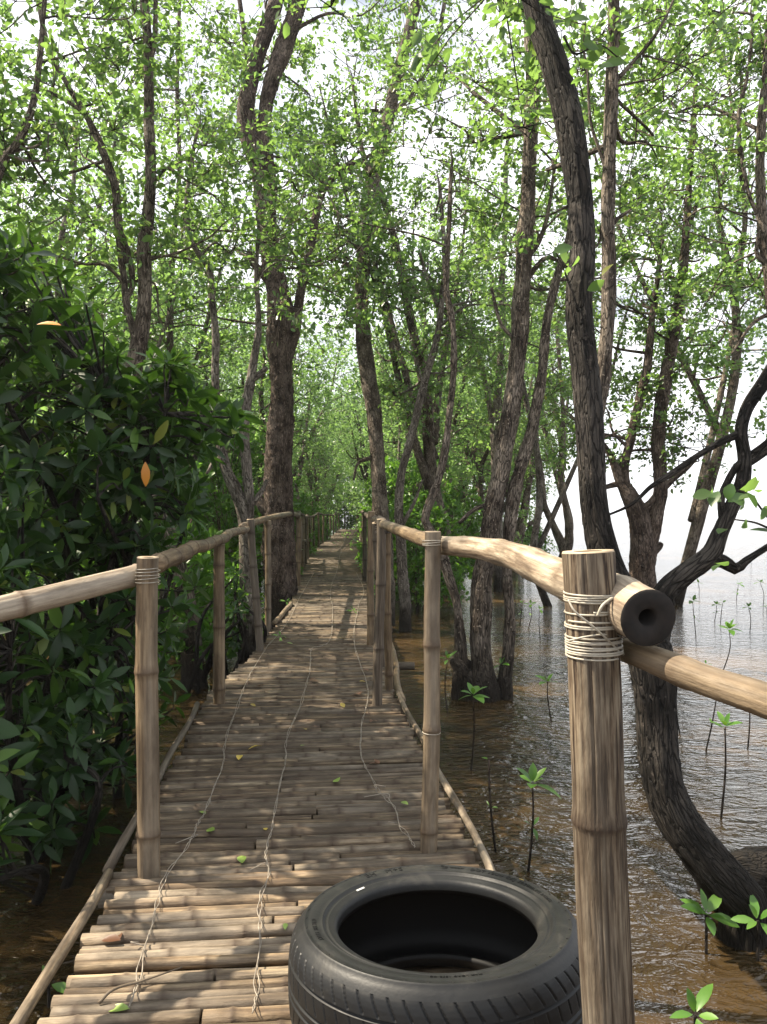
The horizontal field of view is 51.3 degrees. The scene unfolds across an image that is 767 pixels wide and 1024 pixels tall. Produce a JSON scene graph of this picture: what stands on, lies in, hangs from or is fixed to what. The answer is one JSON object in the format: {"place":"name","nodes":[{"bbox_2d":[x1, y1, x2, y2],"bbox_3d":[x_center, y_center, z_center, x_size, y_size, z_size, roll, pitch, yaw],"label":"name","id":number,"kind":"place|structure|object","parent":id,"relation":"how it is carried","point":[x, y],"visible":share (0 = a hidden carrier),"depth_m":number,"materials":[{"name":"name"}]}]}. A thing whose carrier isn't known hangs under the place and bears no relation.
{"place":"outdoors","nodes":[
{"label":"outdoors","id":0,"kind":"place"},
{"bbox_2d":[0,514,766,1023],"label":"water","id":1,"kind":"structure","parent":0,"point":[672,962],"depth_m":5.31,"materials":[{"name":"liquid"}]},
{"bbox_2d":[0,477,31,594],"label":"mangrove bush","id":2,"kind":"object","parent":1,"relation":"on","point":[10,502],"visible":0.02,"depth_m":14.83,"materials":[{"name":"green plant"}]},
{"bbox_2d":[0,0,82,108],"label":"mangrove tree","id":3,"kind":"object","parent":1,"relation":"on","point":[4,6],"visible":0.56,"depth_m":8.92,"materials":[{"name":"green plant"}]},
{"bbox_2d":[0,102,82,499],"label":"mangrove tree","id":4,"kind":"object","parent":1,"relation":"on","point":[51,226],"visible":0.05,"depth_m":13.89,"materials":[{"name":"green plant"}]},
{"bbox_2d":[0,197,90,452],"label":"mangrove tree","id":5,"kind":"object","parent":1,"relation":"on","point":[13,215],"visible":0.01,"depth_m":15.39,"materials":[{"name":"green plant"}]},
{"bbox_2d":[42,965,65,1007],"bbox_3d":[-1.197,1.809,2.905,0.119,0.282,0.113,0,0,-30],"label":"mangrove sprout","id":6,"kind":"object","parent":1,"relation":"on","point":[59,987],"visible":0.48,"depth_m":2.90,"materials":[{"name":"green plant"}]},
{"bbox_2d":[0,217,155,825],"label":"mangrove shrub","id":7,"kind":"object","parent":1,"relation":"on","point":[63,488],"visible":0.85,"depth_m":4.02,"materials":[{"name":"green plant"}]},
{"bbox_2d":[7,449,164,614],"bbox_3d":[-3.975,0.602,10.756,2.173,2.966,2.346,0,0,-40],"label":"mangrove bush","id":8,"kind":"object","parent":1,"relation":"on","point":[66,455],"depth_m":10.36,"materials":[{"name":"green plant"}]},
{"bbox_2d":[0,129,195,471],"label":"mangrove tree","id":9,"kind":"object","parent":1,"relation":"on","point":[14,224],"visible":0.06,"depth_m":16.86,"materials":[{"name":"green plant"}]},
{"bbox_2d":[0,533,211,904],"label":"mangrove shrub","id":10,"kind":"object","parent":1,"relation":"on","point":[57,741],"visible":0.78,"depth_m":3.95,"materials":[{"name":"green plant"}]},
{"bbox_2d":[30,242,182,454],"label":"mangrove tree","id":11,"kind":"object","parent":1,"relation":"on","point":[106,336],"visible":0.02,"depth_m":19.49,"materials":[{"name":"green plant"}]},
{"bbox_2d":[0,0,226,259],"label":"mangrove tree","id":12,"kind":"object","parent":1,"relation":"on","point":[9,149],"visible":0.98,"depth_m":6.69,"materials":[{"name":"green plant"}]},
{"bbox_2d":[31,453,237,671],"bbox_3d":[-2.643,0.736,8.610,2.311,2.832,2.349,0,0,-37],"label":"mangrove bush","id":13,"kind":"object","parent":1,"relation":"on","point":[205,561],"visible":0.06,"depth_m":8.26,"materials":[{"name":"green plant"}]},
{"bbox_2d":[0,20,279,476],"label":"mangrove tree","id":14,"kind":"object","parent":1,"relation":"on","point":[156,273],"visible":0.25,"depth_m":13.86,"materials":[{"name":"green plant"}]},
{"bbox_2d":[116,514,213,568],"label":"mangrove bush","id":15,"kind":"object","parent":1,"relation":"on","point":[203,536],"visible":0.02,"depth_m":13.10,"materials":[{"name":"green plant"}]},
{"bbox_2d":[66,334,264,798],"bbox_3d":[-1.288,0.491,4.803,1.402,3.248,2.605,0,0,-31],"label":"mangrove shrub","id":16,"kind":"object","parent":1,"relation":"on","point":[155,404],"visible":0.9,"depth_m":4.29,"materials":[{"name":"green plant"}]},
{"bbox_2d":[70,242,262,407],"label":"mangrove tree","id":17,"kind":"object","parent":1,"relation":"on","point":[202,318],"visible":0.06,"depth_m":25.95,"materials":[{"name":"green plant"}]},
{"bbox_2d":[2,1,348,422],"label":"mangrove tree","id":18,"kind":"object","parent":1,"relation":"on","point":[206,326],"visible":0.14,"depth_m":15.85,"materials":[{"name":"green plant"}]},
{"bbox_2d":[96,228,267,526],"bbox_3d":[-4.968,-2.329,19.667,4.557,8.936,6.792,0,0,1],"label":"mangrove tree","id":19,"kind":"object","parent":1,"relation":"on","point":[223,368],"visible":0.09,"depth_m":19.26,"materials":[{"name":"green plant"}]},
{"bbox_2d":[97,0,269,442],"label":"mangrove tree","id":20,"kind":"object","parent":1,"relation":"on","point":[168,336],"visible":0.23,"depth_m":16.33,"materials":[{"name":"green plant"}]},
{"bbox_2d":[0,0,400,689],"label":"mangrove tree","id":21,"kind":"object","parent":1,"relation":"on","point":[148,68],"visible":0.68,"depth_m":8.18,"materials":[{"name":"green plant"}]},
{"bbox_2d":[164,562,264,662],"bbox_3d":[-2.038,1.331,9.584,1.357,1.452,1.367,0,0,-18],"label":"mangrove bush","id":22,"kind":"object","parent":1,"relation":"on","point":[230,653],"visible":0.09,"depth_m":9.31,"materials":[{"name":"green plant"}]},
{"bbox_2d":[52,0,382,663],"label":"mangrove tree","id":23,"kind":"object","parent":1,"relation":"on","point":[245,502],"visible":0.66,"depth_m":9.47,"materials":[{"name":"green plant"}]},
{"bbox_2d":[200,485,234,557],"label":"mangrove bush","id":24,"kind":"object","parent":1,"relation":"on","point":[215,522],"visible":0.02,"depth_m":20.14,"materials":[{"name":"green plant"}]},
{"bbox_2d":[185,554,266,693],"bbox_3d":[-1.607,1.258,7.837,0.920,1.721,1.623,0,0,0],"label":"mangrove shrub","id":25,"kind":"object","parent":1,"relation":"on","point":[236,597],"visible":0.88,"depth_m":7.70,"materials":[{"name":"green plant"}]},
{"bbox_2d":[208,317,267,531],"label":"mangrove tree","id":26,"kind":"object","parent":1,"relation":"on","point":[242,366],"visible":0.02,"depth_m":34.40,"materials":[{"name":"green plant"}]},
{"bbox_2d":[176,422,303,587],"bbox_3d":[-3.136,0.176,15.716,3.179,4.019,2.944,0,0,-10],"label":"mangrove bush","id":27,"kind":"object","parent":1,"relation":"on","point":[215,497],"visible":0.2,"depth_m":15.42,"materials":[{"name":"green plant"}]},
{"bbox_2d":[164,315,339,565],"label":"mangrove tree","id":28,"kind":"object","parent":1,"relation":"on","point":[234,381],"visible":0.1,"depth_m":25.22,"materials":[{"name":"green plant"}]},
{"bbox_2d":[9,529,495,1023],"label":"bamboo boardwalk","id":29,"kind":"structure","parent":1,"relation":"on","point":[210,902],"depth_m":3.27,"materials":[{"name":"brown wood"}]},
{"bbox_2d":[101,932,121,941],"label":"fallen leaf","id":30,"kind":"object","parent":29,"relation":"on","point":[112,937],"visible":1,"depth_m":2.41,"materials":[{"name":"plant"}]},
{"bbox_2d":[109,1003,129,1011],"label":"fallen leaf","id":31,"kind":"object","parent":29,"relation":"on","point":[120,1006],"visible":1,"depth_m":2.08,"materials":[{"name":"green plant"}]},
{"bbox_2d":[0,519,263,878],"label":"bamboo railing","id":32,"kind":"object","parent":29,"relation":"attached to","point":[141,576],"visible":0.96,"depth_m":2.82,"materials":[{"name":"brown wood"}]},
{"bbox_2d":[98,967,182,1004],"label":"dry twig","id":33,"kind":"object","parent":29,"relation":"on","point":[103,997],"visible":1,"depth_m":2.15,"materials":[{"name":"brown wood"}]},
{"bbox_2d":[239,512,302,636],"bbox_3d":[-1.399,0.747,10.783,0.131,1.508,6.730,0,0,-2],"label":"bamboo railing","id":34,"kind":"object","parent":29,"relation":"attached to","point":[267,519],"visible":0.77,"depth_m":9.18,"materials":[{"name":"brown wood"}]},
{"bbox_2d":[295,511,338,574],"bbox_3d":[-2.591,0.735,36.593,0.382,1.532,42.927,0,0,-2],"label":"bamboo railing","id":35,"kind":"object","parent":29,"relation":"attached to","point":[306,525],"visible":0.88,"depth_m":24.46,"materials":[{"name":"brown wood"}]},
{"bbox_2d":[356,509,366,581],"bbox_3d":[-1.014,0.698,33.602,0.162,1.608,36.924,0,0,-2],"label":"bamboo railing","id":36,"kind":"object","parent":29,"relation":"attached to","point":[363,537],"visible":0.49,"depth_m":15.18,"materials":[{"name":"brown wood"}]},
{"bbox_2d":[363,511,393,705],"bbox_3d":[-0.198,1.000,11.418,0.200,2.014,12.177,0,0,-2],"label":"bamboo railing","id":37,"kind":"object","parent":29,"relation":"attached to","point":[379,629],"visible":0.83,"depth_m":5.65,"materials":[{"name":"brown wood"}]},
{"bbox_2d":[288,864,582,1023],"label":"car tyre","id":38,"kind":"object","parent":29,"relation":"on","point":[358,943],"visible":0.89,"depth_m":1.93,"materials":[{"name":"rubber"}]},
{"bbox_2d":[379,520,766,1023],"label":"bamboo railing","id":39,"kind":"object","parent":29,"relation":"attached to","point":[607,608],"visible":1,"depth_m":1.55,"materials":[{"name":"brown wood"}]},
{"bbox_2d":[225,506,295,587],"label":"mangrove bush","id":40,"kind":"object","parent":1,"relation":"on","point":[261,569],"visible":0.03,"depth_m":18.82,"materials":[{"name":"green plant"}]},
{"bbox_2d":[225,356,321,497],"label":"mangrove tree","id":41,"kind":"object","parent":1,"relation":"on","point":[296,415],"visible":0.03,"depth_m":35.95,"materials":[{"name":"green plant"}]},
{"bbox_2d":[190,289,363,526],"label":"mangrove tree","id":42,"kind":"object","parent":1,"relation":"on","point":[302,420],"visible":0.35,"depth_m":23.36,"materials":[{"name":"green plant"}]},
{"bbox_2d":[253,478,317,555],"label":"mangrove bush","id":43,"kind":"object","parent":1,"relation":"on","point":[301,507],"visible":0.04,"depth_m":23.96,"materials":[{"name":"green plant"}]},
{"bbox_2d":[142,0,449,628],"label":"mangrove tree","id":44,"kind":"object","parent":1,"relation":"on","point":[282,341],"visible":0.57,"depth_m":12.43,"materials":[{"name":"green plant"}]},
{"bbox_2d":[219,285,395,502],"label":"mangrove tree","id":45,"kind":"object","parent":1,"relation":"on","point":[300,461],"visible":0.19,"depth_m":31.07,"materials":[{"name":"green plant"}]},
{"bbox_2d":[299,490,330,543],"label":"mangrove bush","id":46,"kind":"object","parent":1,"relation":"on","point":[315,505],"visible":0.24,"depth_m":36.80,"materials":[{"name":"green plant"}]},
{"bbox_2d":[266,401,364,523],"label":"mangrove tree","id":47,"kind":"object","parent":1,"relation":"on","point":[310,475],"visible":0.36,"depth_m":39.05,"materials":[{"name":"green plant"}]},
{"bbox_2d":[294,437,353,517],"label":"mangrove tree","id":48,"kind":"object","parent":1,"relation":"on","point":[304,488],"visible":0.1,"depth_m":44.37,"materials":[{"name":"green plant"}]},
{"bbox_2d":[293,375,358,522],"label":"mangrove tree","id":49,"kind":"object","parent":1,"relation":"on","point":[321,487],"visible":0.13,"depth_m":42.89,"materials":[{"name":"green plant"}]},
{"bbox_2d":[321,497,338,531],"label":"mangrove bush","id":50,"kind":"object","parent":1,"relation":"on","point":[331,517],"visible":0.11,"depth_m":53.87,"materials":[{"name":"green plant"}]},
{"bbox_2d":[297,403,363,520],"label":"mangrove tree","id":51,"kind":"object","parent":1,"relation":"on","point":[337,475],"visible":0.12,"depth_m":50.44,"materials":[{"name":"green plant"}]},
{"bbox_2d":[327,426,356,528],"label":"mangrove tree","id":52,"kind":"object","parent":1,"relation":"on","point":[341,476],"visible":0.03,"depth_m":64.69,"materials":[{"name":"green plant"}]},
{"bbox_2d":[329,482,358,528],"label":"mangrove bush","id":53,"kind":"object","parent":1,"relation":"on","point":[344,518],"visible":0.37,"depth_m":62.45,"materials":[{"name":"green plant"}]},
{"bbox_2d":[311,352,395,504],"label":"mangrove tree","id":54,"kind":"object","parent":1,"relation":"on","point":[356,452],"visible":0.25,"depth_m":34.07,"materials":[{"name":"green plant"}]},
{"bbox_2d":[221,0,487,625],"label":"mangrove tree","id":55,"kind":"object","parent":1,"relation":"on","point":[369,386],"visible":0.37,"depth_m":13.94,"materials":[{"name":"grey plant"}]},
{"bbox_2d":[346,485,367,528],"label":"mangrove bush","id":56,"kind":"object","parent":1,"relation":"on","point":[354,520],"visible":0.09,"depth_m":62.70,"materials":[{"name":"green plant"}]},
{"bbox_2d":[331,370,382,485],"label":"mangrove tree","id":57,"kind":"object","parent":1,"relation":"on","point":[345,421],"visible":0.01,"depth_m":53.83,"materials":[{"name":"green plant"}]},
{"bbox_2d":[333,372,390,478],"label":"mangrove tree","id":58,"kind":"object","parent":1,"relation":"on","point":[356,409],"visible":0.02,"depth_m":48.40,"materials":[{"name":"green plant"}]},
{"bbox_2d":[338,401,394,508],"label":"mangrove tree","id":59,"kind":"object","parent":1,"relation":"on","point":[353,490],"visible":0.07,"depth_m":45.82,"materials":[{"name":"green plant"}]},
{"bbox_2d":[296,454,477,535],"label":"woods","id":60,"kind":"object","parent":1,"relation":"on","point":[344,500],"depth_m":61.45,"materials":[{"name":"green plant"}]},
{"bbox_2d":[355,470,428,568],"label":"mangrove bush","id":61,"kind":"object","parent":1,"relation":"on","point":[366,495],"visible":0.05,"depth_m":19.21,"materials":[{"name":"green plant"}]},
{"bbox_2d":[304,232,496,586],"bbox_3d":[0.655,-2.342,19.645,4.752,8.872,5.504,0,0,-36],"label":"mangrove tree","id":62,"kind":"object","parent":1,"relation":"on","point":[451,459],"visible":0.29,"depth_m":19.03,"materials":[{"name":"green plant"}]},
{"bbox_2d":[317,333,493,550],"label":"mangrove tree","id":63,"kind":"object","parent":1,"relation":"on","point":[395,447],"visible":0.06,"depth_m":26.97,"materials":[{"name":"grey plant"}]},
{"bbox_2d":[245,13,566,607],"bbox_3d":[0.050,-3.399,15.621,6.155,11.088,7.254,0,0,25],"label":"mangrove tree","id":64,"kind":"object","parent":1,"relation":"on","point":[428,425],"visible":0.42,"depth_m":14.44,"materials":[{"name":"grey plant"}]},
{"bbox_2d":[354,453,472,579],"bbox_3d":[0.703,0.418,17.578,2.707,3.422,2.507,0,0,-44],"label":"mangrove bush","id":65,"kind":"object","parent":1,"relation":"on","point":[392,464],"visible":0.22,"depth_m":17.45,"materials":[{"name":"green plant"}]},
{"bbox_2d":[332,318,497,471],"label":"mangrove tree","id":66,"kind":"object","parent":1,"relation":"on","point":[351,429],"visible":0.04,"depth_m":30.34,"materials":[{"name":"green plant"}]},
{"bbox_2d":[374,500,469,613],"bbox_3d":[0.610,0.933,14.193,1.883,2.308,1.914,0,0,-20],"label":"mangrove bush","id":67,"kind":"object","parent":1,"relation":"on","point":[439,519],"visible":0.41,"depth_m":13.98,"materials":[{"name":"green plant"}]},
{"bbox_2d":[312,177,556,557],"bbox_3d":[1.512,-3.450,21.260,7.114,11.125,6.375,0,0,45],"label":"mangrove tree","id":68,"kind":"object","parent":1,"relation":"on","point":[423,202],"visible":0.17,"depth_m":21.59,"materials":[{"name":"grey plant"}]},
{"bbox_2d":[308,96,566,631],"bbox_3d":[1.037,-2.147,12.601,4.470,8.493,2.889,0,0,0],"label":"mangrove tree","id":69,"kind":"object","parent":1,"relation":"on","point":[401,552],"visible":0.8,"depth_m":12.31,"materials":[{"name":"green plant"}]},
{"bbox_2d":[383,383,503,512],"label":"mangrove tree","id":70,"kind":"object","parent":1,"relation":"on","point":[464,496],"visible":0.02,"depth_m":31.52,"materials":[{"name":"green plant"}]},
{"bbox_2d":[412,485,482,577],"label":"mangrove bush","id":71,"kind":"object","parent":1,"relation":"on","point":[453,493],"visible":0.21,"depth_m":19.18,"materials":[{"name":"green plant"}]},
{"bbox_2d":[440,651,456,713],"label":"mangrove seedling","id":72,"kind":"object","parent":1,"relation":"on","point":[447,656],"visible":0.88,"depth_m":7.13,"materials":[{"name":"green plant"}]},
{"bbox_2d":[453,505,479,564],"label":"mangrove bush","id":73,"kind":"object","parent":1,"relation":"on","point":[472,525],"visible":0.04,"depth_m":22.40,"materials":[{"name":"green plant"}]},
{"bbox_2d":[459,682,488,770],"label":"mangrove seedling","id":74,"kind":"object","parent":1,"relation":"on","point":[474,690],"visible":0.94,"depth_m":5.56,"materials":[{"name":"green plant"}]},
{"bbox_2d":[394,341,556,554],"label":"mangrove tree","id":75,"kind":"object","parent":1,"relation":"on","point":[480,478],"visible":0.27,"depth_m":23.28,"materials":[{"name":"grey plant"}]},
{"bbox_2d":[250,0,712,702],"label":"mangrove tree","id":76,"kind":"object","parent":1,"relation":"on","point":[478,670],"visible":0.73,"depth_m":8.15,"materials":[{"name":"green plant"}]},
{"bbox_2d":[397,68,567,591],"bbox_3d":[2.244,-4.148,18.332,3.929,12.497,3.178,0,0,34],"label":"mangrove tree","id":77,"kind":"object","parent":1,"relation":"on","point":[495,408],"visible":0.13,"depth_m":17.95,"materials":[{"name":"green plant"}]},
{"bbox_2d":[482,757,497,852],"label":"mangrove seedling","id":78,"kind":"object","parent":1,"relation":"on","point":[493,833],"visible":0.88,"depth_m":4.22,"materials":[{"name":"brown plant"}]},
{"bbox_2d":[444,362,558,554],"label":"mangrove tree","id":79,"kind":"object","parent":1,"relation":"on","point":[470,489],"visible":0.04,"depth_m":33.52,"materials":[{"name":"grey plant"}]},
{"bbox_2d":[442,296,569,514],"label":"mangrove tree","id":80,"kind":"object","parent":1,"relation":"on","point":[528,393],"visible":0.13,"depth_m":26.63,"materials":[{"name":"green plant"}]},
{"bbox_2d":[465,402,554,527],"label":"mangrove tree","id":81,"kind":"object","parent":1,"relation":"on","point":[512,469],"visible":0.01,"depth_m":40.60,"materials":[{"name":"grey plant"}]},
{"bbox_2d":[259,0,766,951],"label":"mangrove tree","id":82,"kind":"object","parent":1,"relation":"on","point":[735,880],"visible":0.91,"depth_m":3.54,"materials":[{"name":"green plant"}]},
{"bbox_2d":[483,420,567,519],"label":"mangrove tree","id":83,"kind":"object","parent":1,"relation":"on","point":[547,487],"visible":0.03,"depth_m":37.53,"materials":[{"name":"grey plant"}]},
{"bbox_2d":[461,281,608,557],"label":"mangrove tree","id":84,"kind":"object","parent":1,"relation":"on","point":[566,543],"visible":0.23,"depth_m":21.96,"materials":[{"name":"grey plant"}]},
{"bbox_2d":[523,520,552,553],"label":"mangrove bush","id":85,"kind":"object","parent":1,"relation":"on","point":[529,529],"visible":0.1,"depth_m":27.63,"materials":[{"name":"green plant"}]},
{"bbox_2d":[517,763,560,871],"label":"mangrove seedling","id":86,"kind":"object","parent":1,"relation":"on","point":[534,775],"visible":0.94,"depth_m":3.95,"materials":[{"name":"green plant"}]},
{"bbox_2d":[454,291,626,543],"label":"mangrove tree","id":87,"kind":"object","parent":1,"relation":"on","point":[520,525],"visible":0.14,"depth_m":26.95,"materials":[{"name":"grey plant"}]},
{"bbox_2d":[462,240,628,556],"bbox_3d":[5.657,-3.843,30.124,6.681,12.035,7.873,0,0,23],"label":"mangrove tree","id":88,"kind":"object","parent":1,"relation":"on","point":[545,436],"visible":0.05,"depth_m":29.00,"materials":[{"name":"green plant"}]},
{"bbox_2d":[535,674,555,721],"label":"mangrove seedling","id":89,"kind":"object","parent":1,"relation":"on","point":[547,678],"visible":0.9,"depth_m":6.84,"materials":[{"name":"green plant"}]},
{"bbox_2d":[451,115,753,605],"bbox_3d":[3.931,-2.603,15.135,5.594,9.374,3.754,0,0,8],"label":"mangrove tree","id":90,"kind":"object","parent":1,"relation":"on","point":[543,595],"visible":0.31,"depth_m":15.04,"materials":[{"name":"green plant"}]},
{"bbox_2d":[439,26,766,588],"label":"mangrove tree","id":91,"kind":"object","parent":1,"relation":"on","point":[645,520],"visible":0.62,"depth_m":11.01,"materials":[{"name":"green plant"}]},
{"bbox_2d":[445,0,766,412],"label":"mangrove tree","id":92,"kind":"object","parent":1,"relation":"on","point":[611,133],"visible":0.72,"depth_m":6.61,"materials":[{"name":"green plant"}]},
{"bbox_2d":[473,0,766,605],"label":"mangrove tree","id":93,"kind":"object","parent":1,"relation":"on","point":[697,513],"visible":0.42,"depth_m":15.20,"materials":[{"name":"green plant"}]},
{"bbox_2d":[595,0,766,353],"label":"mangrove tree","id":94,"kind":"object","parent":1,"relation":"on","point":[759,211],"visible":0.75,"depth_m":9.23,"materials":[{"name":"green plant"}]},
{"bbox_2d":[689,595,698,636],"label":"mangrove seedling","id":95,"kind":"object","parent":1,"relation":"on","point":[693,598],"visible":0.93,"depth_m":11.48,"materials":[{"name":"green plant"}]},
{"bbox_2d":[670,984,718,1023],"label":"mangrove sprout","id":96,"kind":"object","parent":1,"relation":"on","point":[703,995],"visible":1,"depth_m":2.72,"materials":[{"name":"green plant"}]},
{"bbox_2d":[680,889,738,954],"bbox_3d":[1.325,1.751,3.237,0.228,0.399,0.183,0,0,20],"label":"mangrove sprout","id":97,"kind":"object","parent":1,"relation":"on","point":[712,902],"visible":0.9,"depth_m":3.25,"materials":[{"name":"green plant"}]},
{"bbox_2d":[705,700,723,750],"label":"mangrove seedling","id":98,"kind":"object","parent":1,"relation":"on","point":[711,726],"visible":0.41,"depth_m":5.98,"materials":[{"name":"green plant"}]},
{"bbox_2d":[710,711,741,817],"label":"mangrove seedling","id":99,"kind":"object","parent":1,"relation":"on","point":[725,721],"visible":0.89,"depth_m":4.65,"materials":[{"name":"green plant"}]},
{"bbox_2d":[720,619,742,669],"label":"mangrove seedling","id":100,"kind":"object","parent":1,"relation":"on","point":[730,626],"visible":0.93,"depth_m":8.99,"materials":[{"name":"green plant"}]},
{"bbox_2d":[724,137,766,201],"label":"mangrove tree","id":101,"kind":"object","parent":1,"relation":"on","point":[744,149],"visible":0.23,"depth_m":14.55,"materials":[{"name":"green plant"}]},
{"bbox_2d":[731,895,766,961],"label":"mangrove sprout","id":102,"kind":"object","parent":1,"relation":"on","point":[754,908],"visible":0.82,"depth_m":3.20,"materials":[{"name":"green plant"}]},
{"bbox_2d":[0,0,766,513],"label":"sky","id":103,"kind":"structure","parent":0,"point":[677,502],"materials":[{"name":"white"}]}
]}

